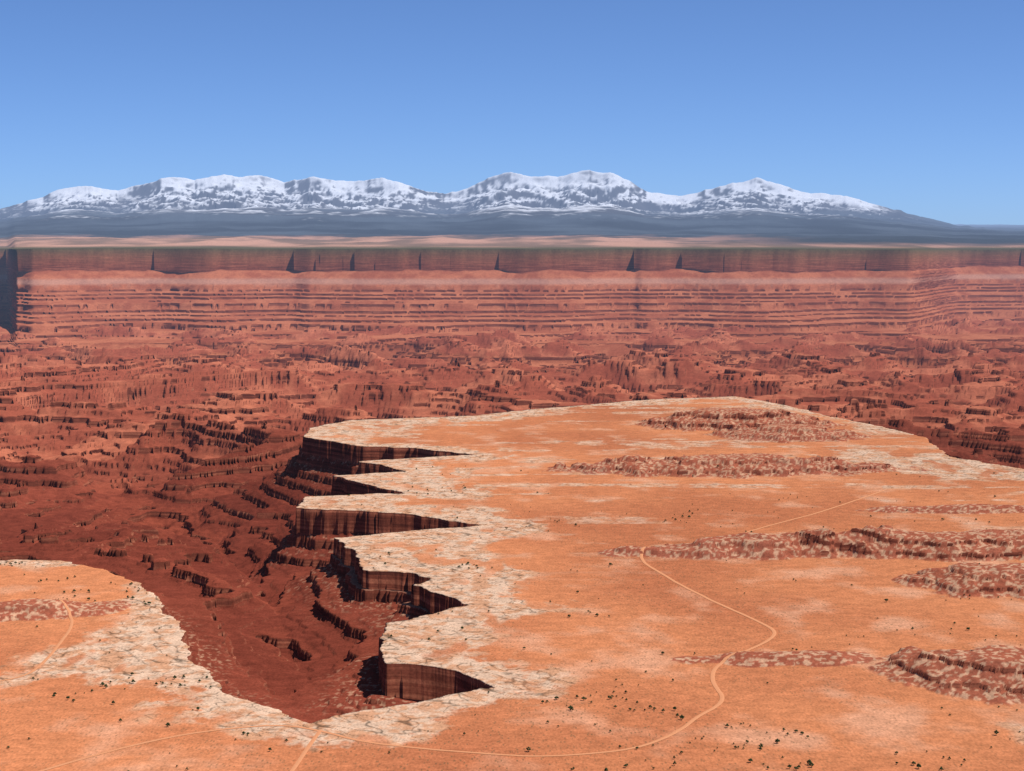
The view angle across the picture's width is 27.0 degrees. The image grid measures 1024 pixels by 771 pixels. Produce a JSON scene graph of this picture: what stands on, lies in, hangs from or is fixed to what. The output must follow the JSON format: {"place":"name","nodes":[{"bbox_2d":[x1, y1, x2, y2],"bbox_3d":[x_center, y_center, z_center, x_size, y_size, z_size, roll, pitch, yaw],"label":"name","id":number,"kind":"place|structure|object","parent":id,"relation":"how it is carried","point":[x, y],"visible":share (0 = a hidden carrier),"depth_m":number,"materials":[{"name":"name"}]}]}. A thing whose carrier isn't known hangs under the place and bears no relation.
{"place":"outdoors","nodes":[
{"label":"outdoors","id":0,"kind":"place"},
{"bbox_2d":[0,599,72,680],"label":"dirt road","id":1,"kind":"structure","parent":0,"point":[60,641],"depth_m":2152.84,"materials":[{"name":"orange soil"}]},
{"bbox_2d":[290,730,321,770],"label":"dirt trail","id":2,"kind":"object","parent":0,"point":[304,752],"depth_m":1691.72,"materials":[{"name":"orange soil"}]},
{"bbox_2d":[39,490,884,770],"bbox_3d":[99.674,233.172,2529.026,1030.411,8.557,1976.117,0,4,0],"label":"dirt road","id":3,"kind":"structure","parent":0,"point":[715,685],"depth_m":1783.06,"materials":[{"name":"orange soil"}]},
{"bbox_2d":[0,170,1023,770],"bbox_3d":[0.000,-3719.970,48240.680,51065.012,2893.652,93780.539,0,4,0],"label":"terrain ground","id":4,"kind":"structure","parent":0,"point":[222,396],"depth_m":4165.50,"materials":[{"name":"orange stone"}]},
{"bbox_2d":[0,458,1020,770],"bbox_3d":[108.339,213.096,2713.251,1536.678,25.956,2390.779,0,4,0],"label":"shrubs","id":5,"kind":"object","parent":4,"relation":"on","point":[528,748],"visible":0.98,"depth_m":1895.09,"materials":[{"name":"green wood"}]},
{"bbox_2d":[0,0,1023,224],"label":"sky","id":6,"kind":"structure","parent":0,"point":[915,107],"materials":[{"name":"blue"}]}
]}

